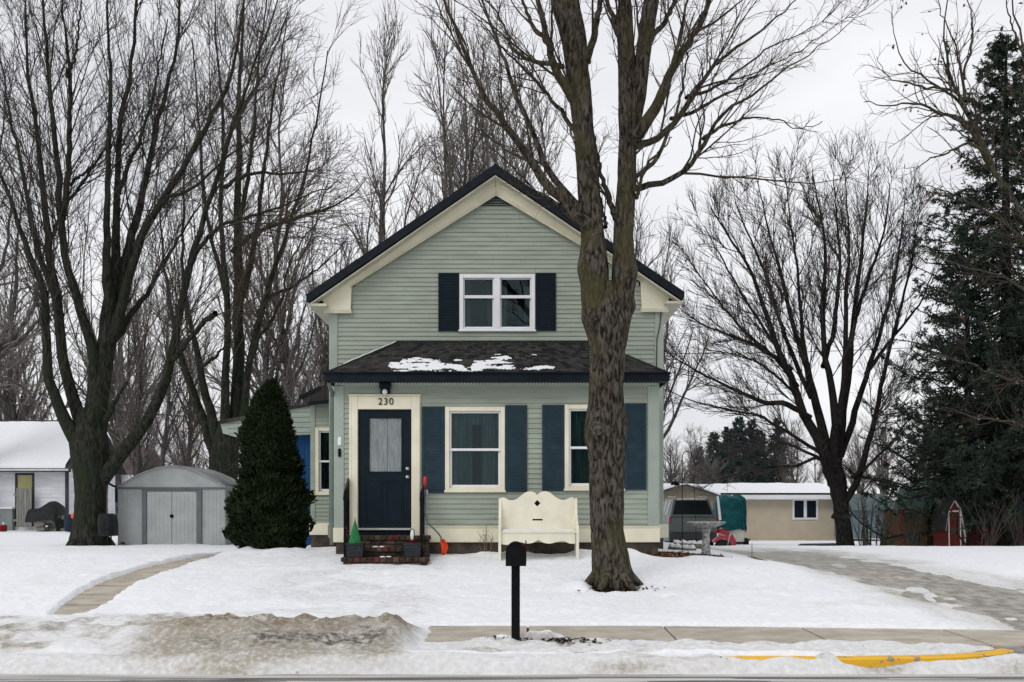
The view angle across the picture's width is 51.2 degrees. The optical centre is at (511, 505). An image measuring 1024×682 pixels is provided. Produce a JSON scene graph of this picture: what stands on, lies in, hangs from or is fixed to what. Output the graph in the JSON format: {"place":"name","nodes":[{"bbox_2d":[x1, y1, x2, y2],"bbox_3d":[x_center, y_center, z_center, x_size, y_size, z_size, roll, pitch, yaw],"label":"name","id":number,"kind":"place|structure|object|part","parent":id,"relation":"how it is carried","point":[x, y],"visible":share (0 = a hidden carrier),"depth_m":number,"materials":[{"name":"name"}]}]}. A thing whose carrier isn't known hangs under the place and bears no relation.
{"place":"outdoors","nodes":[
{"label":"outdoors","id":0,"kind":"place"},
{"bbox_2d":[0,530,1023,674],"bbox_3d":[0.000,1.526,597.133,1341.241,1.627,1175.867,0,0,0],"label":"snow ground","id":1,"kind":"structure","parent":0,"point":[230,609],"depth_m":13.56,"materials":[{"name":"white snow"}]},
{"bbox_2d":[0,522,6,531],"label":"gas can","id":2,"kind":"object","parent":1,"relation":"on","point":[3,527],"visible":1,"depth_m":38.89,"materials":[{"name":"red plastic"}]},
{"bbox_2d":[13,488,31,526],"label":"plank door","id":3,"kind":"structure","parent":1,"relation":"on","point":[23,501],"depth_m":40.64,"materials":[{"name":"grey wood"}]},
{"bbox_2d":[0,237,87,419],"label":"bare tree","id":4,"kind":"object","parent":1,"relation":"on","point":[7,407],"visible":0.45,"depth_m":62.07,"materials":[{"name":"brown plant"}]},
{"bbox_2d":[17,397,71,419],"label":"bare tree","id":5,"kind":"object","parent":1,"relation":"on","point":[43,414],"visible":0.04,"depth_m":99.84,"materials":[{"name":"brown plant"}]},
{"bbox_2d":[25,501,66,530],"bbox_3d":[-17.130,0.454,39.650,1.527,1.258,1.300,0,0,0],"label":"wood pile","id":6,"kind":"object","parent":1,"relation":"on","point":[51,514],"visible":0.94,"depth_m":39.25,"materials":[{"name":"black plastic"}]},
{"bbox_2d":[0,44,100,421],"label":"bare tree","id":7,"kind":"object","parent":1,"relation":"on","point":[14,341],"visible":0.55,"depth_m":39.50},
{"bbox_2d":[0,420,125,529],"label":"white house","id":8,"kind":"structure","parent":1,"relation":"on","point":[35,455],"depth_m":41.00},
{"bbox_2d":[64,514,72,531],"bbox_3d":[-15.723,0.613,38.000,0.400,0.640,0.390,0,0,0],"label":"barrel","id":9,"kind":"object","parent":1,"relation":"on","point":[68,520],"visible":0.75,"depth_m":37.83,"materials":[{"name":"blue plastic"}]},
{"bbox_2d":[106,486,107,544],"bbox_3d":[-10.196,0.242,26.900,0.038,1.482,0.044,0,0,0],"label":"bird feeder pole","id":10,"kind":"object","parent":1,"relation":"on","point":[107,505],"visible":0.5,"depth_m":26.89,"materials":[{"name":"black metal"}]},
{"bbox_2d":[97,513,117,544],"bbox_3d":[-9.942,0.579,26.300,0.406,0.779,0.560,0,0,0],"label":"covered grill","id":11,"kind":"object","parent":1,"relation":"on","point":[107,524],"visible":1,"depth_m":26.05,"materials":[{"name":"black fabric"}]},
{"bbox_2d":[38,233,200,518],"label":"bare tree","id":12,"kind":"object","parent":1,"relation":"on","point":[118,441],"visible":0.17,"depth_m":71.17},
{"bbox_2d":[99,242,170,477],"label":"bare tree","id":13,"kind":"object","parent":1,"relation":"on","point":[143,385],"visible":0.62,"depth_m":57.55,"materials":[{"name":"brown plant"}]},
{"bbox_2d":[121,448,160,483],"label":"brown roof house","id":14,"kind":"structure","parent":1,"relation":"on","point":[126,463],"depth_m":74.05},
{"bbox_2d":[124,402,195,465],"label":"bare tree","id":15,"kind":"object","parent":1,"relation":"on","point":[174,457],"visible":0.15,"depth_m":94.55,"materials":[{"name":"brown plant"}]},
{"bbox_2d":[143,261,207,466],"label":"bare tree","id":16,"kind":"object","parent":1,"relation":"on","point":[168,428],"visible":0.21,"depth_m":62.18,"materials":[{"name":"brown plant"}]},
{"bbox_2d":[117,465,237,544],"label":"metal shed","id":17,"kind":"structure","parent":1,"relation":"on","point":[173,504],"depth_m":27.50,"materials":[{"name":"grey paint"}]},
{"bbox_2d":[109,483,117,510],"bbox_3d":[-10.314,-0.226,27.772,0.353,0.758,0.204,0,0,35],"label":"wall bracket","id":18,"kind":"object","parent":17,"relation":"attached to","point":[116,493],"depth_m":27.66,"materials":[{"name":"black metal"}]},
{"bbox_2d":[147,492,171,543],"bbox_3d":[-9.063,0.313,27.476,0.629,1.356,0.021,0,0,0],"label":"door","id":19,"kind":"structure","parent":17,"relation":"in","point":[159,504],"depth_m":27.47,"materials":[{"name":"grey paint"}]},
{"bbox_2d":[172,492,196,543],"bbox_3d":[-8.423,0.313,27.476,0.626,1.356,0.021,0,0,0],"label":"door","id":20,"kind":"structure","parent":17,"relation":"in","point":[184,504],"depth_m":27.47,"materials":[{"name":"grey paint"}]},
{"bbox_2d":[157,400,208,467],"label":"bare tree","id":21,"kind":"object","parent":1,"relation":"on","point":[184,447],"visible":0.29,"depth_m":98.05,"materials":[{"name":"brown plant"}]},
{"bbox_2d":[0,0,368,545],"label":"maple tree","id":22,"kind":"object","parent":1,"relation":"on","point":[95,466],"visible":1,"depth_m":26.56,"materials":[{"name":"brown plant"}]},
{"bbox_2d":[152,242,230,466],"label":"bare tree","id":23,"kind":"object","parent":1,"relation":"on","point":[189,415],"visible":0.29,"depth_m":59.99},
{"bbox_2d":[163,212,327,413],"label":"bare tree","id":24,"kind":"object","parent":1,"relation":"on","point":[266,358],"visible":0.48,"depth_m":56.01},
{"bbox_2d":[94,0,403,479],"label":"bare tree","id":25,"kind":"object","parent":1,"relation":"on","point":[223,450],"visible":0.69,"depth_m":35.64,"materials":[{"name":"brown plant"}]},
{"bbox_2d":[221,376,317,548],"bbox_3d":[-4.580,-0.682,19.973,1.622,3.496,1.726,0,0,-29],"label":"arborvitae","id":26,"kind":"object","parent":1,"relation":"on","point":[271,498],"visible":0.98,"depth_m":19.58,"materials":[{"name":"green plant"}]},
{"bbox_2d":[204,31,345,405],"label":"bare tree","id":27,"kind":"object","parent":1,"relation":"on","point":[288,322],"visible":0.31,"depth_m":56.64,"materials":[{"name":"brown plant"}]},
{"bbox_2d":[272,352,312,404],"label":"bare tree","id":28,"kind":"object","parent":1,"relation":"on","point":[294,388],"visible":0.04,"depth_m":96.93,"materials":[{"name":"brown plant"}]},
{"bbox_2d":[293,233,373,403],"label":"bare tree","id":29,"kind":"object","parent":1,"relation":"on","point":[321,320],"visible":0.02,"depth_m":65.07,"materials":[{"name":"brown plant"}]},
{"bbox_2d":[292,222,376,404],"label":"bare tree","id":30,"kind":"object","parent":1,"relation":"on","point":[324,360],"visible":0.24,"depth_m":60.15,"materials":[{"name":"brown plant"}]},
{"bbox_2d":[320,0,455,258],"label":"bare tree","id":31,"kind":"object","parent":1,"relation":"on","point":[380,224],"visible":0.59,"depth_m":42.95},
{"bbox_2d":[423,476,447,554],"bbox_3d":[-1.298,0.167,18.150,0.440,1.340,0.087,0,0,11],"label":"snow shovel","id":32,"kind":"object","parent":1,"relation":"on","point":[444,544],"visible":0.99,"depth_m":18.14,"materials":[{"name":"orange plastic"}]},
{"bbox_2d":[369,0,526,248],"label":"bare tree","id":33,"kind":"object","parent":1,"relation":"on","point":[448,171],"visible":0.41,"depth_m":41.08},
{"bbox_2d":[217,164,684,565],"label":"house","id":34,"kind":"structure","parent":1,"relation":"on","point":[457,373],"depth_m":18.68,"materials":[{"name":"green paint"}]},
{"bbox_2d":[314,428,328,494],"bbox_3d":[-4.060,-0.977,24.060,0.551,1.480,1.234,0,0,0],"label":"window","id":35,"kind":"structure","parent":34,"relation":"in","point":[321,434],"depth_m":23.54,"materials":[{"name":"beige paint"}]},
{"bbox_2d":[345,543,365,556],"bbox_3d":[-2.544,0.718,17.380,0.294,0.227,0.280,0,0,0],"label":"planter box","id":36,"kind":"object","parent":34,"relation":"on","point":[355,549],"visible":0.98,"depth_m":17.25,"materials":[{"name":"grey plastic"}]},
{"bbox_2d":[349,517,360,542],"bbox_3d":[-2.554,0.403,17.380,0.216,0.442,0.214,0,0,0],"label":"cone tree","id":37,"kind":"object","parent":36,"relation":"on","point":[354,537],"visible":0.94,"depth_m":17.32,"materials":[{"name":"green plastic"}]},
{"bbox_2d":[359,410,410,527],"bbox_3d":[-2.202,-0.605,18.514,0.891,2.102,0.132,0,0,0],"label":"door","id":38,"kind":"structure","parent":34,"relation":"in","point":[384,435],"depth_m":18.51,"materials":[{"name":"paint"}]},
{"bbox_2d":[403,543,421,556],"bbox_3d":[-1.611,0.718,17.380,0.289,0.227,0.280,0,0,0],"label":"planter box","id":39,"kind":"object","parent":34,"relation":"on","point":[412,549],"visible":1,"depth_m":17.25,"materials":[{"name":"grey plastic"}]},
{"bbox_2d":[410,529,414,542],"bbox_3d":[-1.623,0.497,17.375,0.088,0.255,0.095,0,0,0],"label":"gnome ornament","id":40,"kind":"object","parent":39,"relation":"on","point":[412,536],"visible":0.98,"depth_m":17.34,"materials":[{"name":"white ceramic"}]},
{"bbox_2d":[444,407,505,491],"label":"window","id":41,"kind":"structure","parent":34,"relation":"in","point":[474,436],"depth_m":18.63,"materials":[{"name":"beige paint"}]},
{"bbox_2d":[458,274,535,331],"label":"window","id":42,"kind":"structure","parent":34,"relation":"in","point":[487,302],"depth_m":20.79,"materials":[{"name":"white glass"}]},
{"bbox_2d":[564,405,624,490],"bbox_3d":[1.423,-1.004,18.582,1.060,1.492,0.279,0,0,0],"label":"window","id":43,"kind":"structure","parent":34,"relation":"in","point":[576,458],"depth_m":18.62,"materials":[{"name":"white glass"}]},
{"bbox_2d":[478,524,493,551],"bbox_3d":[-0.441,0.570,18.290,0.309,0.512,0.183,0,0,0],"label":"dry weed","id":44,"kind":"object","parent":1,"relation":"on","point":[486,537],"visible":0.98,"depth_m":18.26,"materials":[{"name":"beige plant"}]},
{"bbox_2d":[432,24,540,203],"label":"bare tree","id":45,"kind":"object","parent":1,"relation":"on","point":[490,129],"visible":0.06,"depth_m":46.00,"materials":[{"name":"brown plant"}]},
{"bbox_2d":[439,23,565,202],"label":"bare tree","id":46,"kind":"object","parent":1,"relation":"on","point":[496,159],"visible":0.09,"depth_m":50.89,"materials":[{"name":"brown plant"}]},
{"bbox_2d":[506,540,526,640],"bbox_3d":[0.043,1.001,11.265,0.217,1.278,0.530,0,0,0],"label":"mailbox","id":47,"kind":"object","parent":1,"relation":"on","point":[515,555],"visible":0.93,"depth_m":11.20,"materials":[{"name":"black metal"}]},
{"bbox_2d":[498,491,578,560],"bbox_3d":[0.436,0.368,17.753,1.318,1.230,0.545,0,0,0],"label":"garden bench","id":48,"kind":"object","parent":1,"relation":"on","point":[542,516],"visible":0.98,"depth_m":17.97,"materials":[{"name":"beige paint"}]},
{"bbox_2d":[518,71,576,194],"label":"bare tree","id":49,"kind":"object","parent":1,"relation":"on","point":[549,116],"visible":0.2,"depth_m":55.68,"materials":[{"name":"brown plant"}]},
{"bbox_2d":[487,585,657,644],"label":"bark litter","id":50,"kind":"object","parent":1,"relation":"on","point":[594,588],"visible":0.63,"depth_m":11.28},
{"bbox_2d":[400,0,886,591],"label":"maple tree","id":51,"kind":"object","parent":1,"relation":"on","point":[608,306],"visible":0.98,"depth_m":15.54,"materials":[{"name":"brown plant"}]},
{"bbox_2d":[603,188,720,438],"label":"bare tree","id":52,"kind":"object","parent":1,"relation":"on","point":[638,254],"visible":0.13,"depth_m":59.83,"materials":[{"name":"brown plant"}]},
{"bbox_2d":[664,430,699,483],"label":"bare tree","id":53,"kind":"object","parent":1,"relation":"on","point":[672,474],"visible":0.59,"depth_m":95.02,"materials":[{"name":"plant"}]},
{"bbox_2d":[668,543,696,550],"bbox_3d":[3.311,0.830,20.800,0.598,0.211,0.120,0,0,43],"label":"edging timber","id":54,"kind":"object","parent":1,"relation":"on","point":[672,546],"visible":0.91,"depth_m":20.76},
{"bbox_2d":[673,540,701,548],"bbox_3d":[3.783,0.819,22.900,0.660,0.202,0.120,0,0,18],"label":"edging timber","id":55,"kind":"object","parent":1,"relation":"on","point":[697,544],"visible":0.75,"depth_m":22.84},
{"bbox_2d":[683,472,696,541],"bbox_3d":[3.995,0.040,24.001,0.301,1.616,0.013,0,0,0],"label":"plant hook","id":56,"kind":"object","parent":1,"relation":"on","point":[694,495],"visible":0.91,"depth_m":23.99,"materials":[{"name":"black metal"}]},
{"bbox_2d":[663,497,716,545],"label":"parked suv","id":57,"kind":"object","parent":1,"relation":"on","point":[702,508],"visible":0.47,"depth_m":41.11,"materials":[{"name":"paint"}]},
{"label":"side window","id":58,"kind":"part","parent":57,"relation":"part of","materials":[{"name":"glass"}]},
{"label":"rear window","id":59,"kind":"part","parent":57,"relation":"part of","materials":[{"name":"black glass"}]},
{"bbox_2d":[672,422,712,483],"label":"bare tree","id":60,"kind":"object","parent":1,"relation":"on","point":[690,450],"visible":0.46,"depth_m":99.52,"materials":[{"name":"plant"}]},
{"bbox_2d":[686,446,703,483],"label":"conifer tree","id":61,"kind":"object","parent":1,"relation":"on","point":[697,460],"visible":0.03,"depth_m":111.77,"materials":[{"name":"plant"}]},
{"bbox_2d":[699,432,720,483],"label":"conifer tree","id":62,"kind":"object","parent":1,"relation":"on","point":[711,451],"visible":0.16,"depth_m":109.79,"materials":[{"name":"green plant"}]},
{"bbox_2d":[687,450,737,483],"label":"bare tree","id":63,"kind":"object","parent":1,"relation":"on","point":[708,468],"visible":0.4,"depth_m":97.59,"materials":[{"name":"plant"}]},
{"bbox_2d":[717,496,721,519],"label":"leaning board","id":64,"kind":"object","parent":1,"relation":"on","point":[719,511],"visible":1,"depth_m":44.00,"materials":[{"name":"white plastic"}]},
{"bbox_2d":[712,529,735,545],"bbox_3d":[6.574,1.131,33.273,0.763,0.801,0.854,0,0,0],"label":"garden tractor","id":65,"kind":"object","parent":1,"relation":"on","point":[729,538],"visible":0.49,"depth_m":32.91,"materials":[{"name":"red metal"}]},
{"bbox_2d":[711,426,737,483],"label":"conifer tree","id":66,"kind":"object","parent":1,"relation":"on","point":[721,454],"visible":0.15,"depth_m":107.59,"materials":[{"name":"green plant"}]},
{"bbox_2d":[713,494,750,544],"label":"tarp covered trailer","id":67,"kind":"object","parent":1,"relation":"on","point":[733,508],"visible":0.76,"depth_m":45.15,"materials":[{"name":"teal fabric"}]},
{"bbox_2d":[717,415,759,483],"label":"conifer tree","id":68,"kind":"object","parent":1,"relation":"on","point":[745,477],"visible":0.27,"depth_m":105.53,"materials":[{"name":"green plant"}]},
{"bbox_2d":[664,481,835,539],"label":"tan house","id":69,"kind":"structure","parent":1,"relation":"on","point":[789,511],"depth_m":57.99,"materials":[{"name":"beige paint"}]},
{"bbox_2d":[792,500,817,519],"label":"window","id":70,"kind":"structure","parent":69,"relation":"in","point":[801,509],"depth_m":57.99,"materials":[{"name":"white plastic"}]},
{"bbox_2d":[741,419,771,482],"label":"conifer tree","id":71,"kind":"object","parent":1,"relation":"on","point":[760,480],"visible":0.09,"depth_m":107.51,"materials":[{"name":"green plant"}]},
{"bbox_2d":[755,429,777,482],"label":"conifer tree","id":72,"kind":"object","parent":1,"relation":"on","point":[770,476],"visible":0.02,"depth_m":109.56,"materials":[{"name":"green plant"}]},
{"bbox_2d":[767,418,790,482],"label":"conifer tree","id":73,"kind":"object","parent":1,"relation":"on","point":[778,474],"visible":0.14,"depth_m":111.46,"materials":[{"name":"green plant"}]},
{"bbox_2d":[773,416,811,482],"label":"bare tree","id":74,"kind":"object","parent":1,"relation":"on","point":[798,473],"visible":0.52,"depth_m":105.08,"materials":[{"name":"plant"}]},
{"bbox_2d":[655,116,959,545],"bbox_3d":[10.060,-6.205,39.754,12.857,16.815,6.189,0,0,-10],"label":"bare tree","id":75,"kind":"object","parent":1,"relation":"on","point":[831,449],"visible":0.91,"depth_m":39.49,"materials":[{"name":"black plant"}]},
{"bbox_2d":[805,436,824,483],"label":"bare tree","id":76,"kind":"object","parent":1,"relation":"on","point":[818,478],"visible":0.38,"depth_m":97.61,"materials":[{"name":"plant"}]},
{"bbox_2d":[798,543,835,545],"bbox_3d":[10.235,1.413,36.150,1.543,0.318,3.193,0,0,15],"label":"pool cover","id":77,"kind":"object","parent":1,"relation":"on","point":[818,544],"visible":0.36,"depth_m":34.90,"materials":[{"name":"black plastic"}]},
{"bbox_2d":[819,420,891,493],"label":"bare tree","id":78,"kind":"object","parent":1,"relation":"on","point":[861,486],"visible":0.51,"depth_m":89.84,"materials":[{"name":"plant"}]},
{"bbox_2d":[845,489,875,545],"bbox_3d":[12.773,0.501,39.050,1.407,2.433,0.811,0,0,-27],"label":"bare shrub","id":79,"kind":"object","parent":1,"relation":"on","point":[865,540],"visible":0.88,"depth_m":39.01,"materials":[{"name":"brown plant"}]},
{"bbox_2d":[834,494,894,537],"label":"blue grey barn","id":80,"kind":"structure","parent":1,"relation":"on","point":[855,498],"depth_m":55.00,"materials":[{"name":"metal"}]},
{"bbox_2d":[852,395,913,499],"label":"bare tree","id":81,"kind":"object","parent":1,"relation":"on","point":[878,468],"visible":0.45,"depth_m":85.03,"materials":[{"name":"brown plant"}]},
{"bbox_2d":[873,496,897,545],"bbox_3d":[13.373,0.675,38.431,0.826,2.042,1.065,0,0,-40],"label":"bare shrub","id":82,"kind":"object","parent":1,"relation":"on","point":[877,531],"visible":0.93,"depth_m":38.48,"materials":[{"name":"brown plant"}]},
{"bbox_2d":[892,495,928,545],"bbox_3d":[14.080,0.600,37.452,1.187,2.210,1.829,0,0,33],"label":"bare shrub","id":83,"kind":"object","parent":1,"relation":"on","point":[915,541],"visible":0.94,"depth_m":37.44,"materials":[{"name":"brown plant"}]},
{"bbox_2d":[886,399,956,482],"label":"bare tree","id":84,"kind":"object","parent":1,"relation":"on","point":[907,423],"visible":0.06,"depth_m":91.54,"materials":[{"name":"brown plant"}]},
{"bbox_2d":[837,32,1023,545],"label":"spruce tree","id":85,"kind":"object","parent":1,"relation":"on","point":[995,471],"visible":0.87,"depth_m":37.63,"materials":[{"name":"green plant"}]},
{"bbox_2d":[884,479,979,545],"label":"brown shed","id":86,"kind":"structure","parent":1,"relation":"on","point":[896,531],"depth_m":40.16,"materials":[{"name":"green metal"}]},
{"bbox_2d":[854,0,1023,450],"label":"oak tree","id":87,"kind":"object","parent":1,"relation":"on","point":[976,133],"visible":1,"depth_m":29.30,"materials":[{"name":"brown plant"}]},
{"bbox_2d":[916,384,962,462],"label":"bare tree","id":88,"kind":"object","parent":1,"relation":"on","point":[937,406],"depth_m":88.07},
{"bbox_2d":[876,230,1017,525],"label":"spruce tree","id":89,"kind":"object","parent":1,"relation":"on","point":[939,392],"visible":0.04,"depth_m":45.09,"materials":[{"name":"green plant"}]},
{"bbox_2d":[931,498,967,545],"bbox_3d":[14.935,0.630,36.500,0.785,1.800,1.200,0,0,0],"label":"red playhouse","id":90,"kind":"object","parent":1,"relation":"on","point":[943,535],"visible":0.75,"depth_m":36.00,"materials":[{"name":"red wood"}]},
{"bbox_2d":[950,148,1023,499],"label":"spruce tree","id":91,"kind":"object","parent":1,"relation":"on","point":[987,324],"visible":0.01,"depth_m":42.36,"materials":[{"name":"green plant"}]},
{"bbox_2d":[963,494,1015,545],"bbox_3d":[15.651,0.579,35.035,1.627,2.038,1.029,0,0,40],"label":"bare shrub","id":92,"kind":"object","parent":1,"relation":"on","point":[989,541],"visible":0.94,"depth_m":34.93,"materials":[{"name":"brown plant"}]},
{"bbox_2d":[963,501,1023,545],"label":"shed","id":93,"kind":"structure","parent":1,"relation":"on","point":[974,542],"depth_m":38.00,"materials":[{"name":"red wood"}]},
{"bbox_2d":[993,487,1023,545],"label":"bare shrub","id":94,"kind":"object","parent":1,"relation":"on","point":[1019,534],"visible":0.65,"depth_m":34.99,"materials":[{"name":"brown plant"}]},
{"bbox_2d":[0,674,1023,681],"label":"road","id":95,"kind":"structure","parent":0,"point":[643,678],"depth_m":9.71,"materials":[{"name":"grey asphalt"}]},
{"bbox_2d":[0,677,1023,681],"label":"wheel tracks","id":96,"kind":"object","parent":95,"relation":"on","point":[487,678],"visible":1,"depth_m":9.63},
{"bbox_2d":[0,0,1023,500],"label":"sky","id":97,"kind":"structure","parent":0,"point":[831,90],"materials":[{"name":"white"}]},
{"bbox_2d":[424,626,1023,646],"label":"sidewalk","id":98,"kind":"structure","parent":0,"point":[991,638],"depth_m":11.94,"materials":[{"name":"concrete"}]},
{"bbox_2d":[664,340,1023,353],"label":"utility wire","id":99,"kind":"object","parent":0,"point":[827,351],"visible":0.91,"depth_m":32.16,"materials":[{"name":"black metal"}]},
{"bbox_2d":[722,550,1023,629],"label":"driveway","id":100,"kind":"structure","parent":0,"point":[999,604],"depth_m":16.95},
{"bbox_2d":[975,646,1023,656],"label":"driveway apron","id":101,"kind":"object","parent":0,"point":[1018,650],"visible":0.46,"depth_m":10.85,"materials":[{"name":"grey concrete"}]},
{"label":"bed soil","id":102,"kind":"structure","parent":0,"visible":0},
{"bbox_2d":[644,551,728,557],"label":"fallen leaves","id":103,"kind":"object","parent":102,"relation":"on","point":[673,554],"visible":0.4,"depth_m":18.48,"materials":[{"name":"brown plant"}]},
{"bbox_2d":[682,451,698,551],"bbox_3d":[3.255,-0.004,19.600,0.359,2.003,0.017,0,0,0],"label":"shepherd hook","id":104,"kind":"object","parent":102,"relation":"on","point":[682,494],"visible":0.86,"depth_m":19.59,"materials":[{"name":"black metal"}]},
{"bbox_2d":[686,521,725,554],"bbox_3d":[3.429,0.648,18.900,0.702,0.741,0.698,0,0,0],"label":"bird bath","id":105,"kind":"object","parent":102,"relation":"on","point":[705,527],"visible":0.84,"depth_m":18.83,"materials":[{"name":"grey concrete"}]},
{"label":"kerb","id":106,"kind":"structure","parent":0,"visible":0},
{"bbox_2d":[727,648,1013,667],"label":"kerb","id":107,"kind":"structure","parent":106,"relation":"on","point":[876,661],"depth_m":10.17,"materials":[{"name":"yellow paint"}]},
{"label":"path bed","id":108,"kind":"structure","parent":0,"visible":0},
{"bbox_2d":[53,555,214,614],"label":"garden path","id":109,"kind":"structure","parent":108,"relation":"on","point":[97,596],"depth_m":15.63,"materials":[{"name":"concrete"}]}
]}

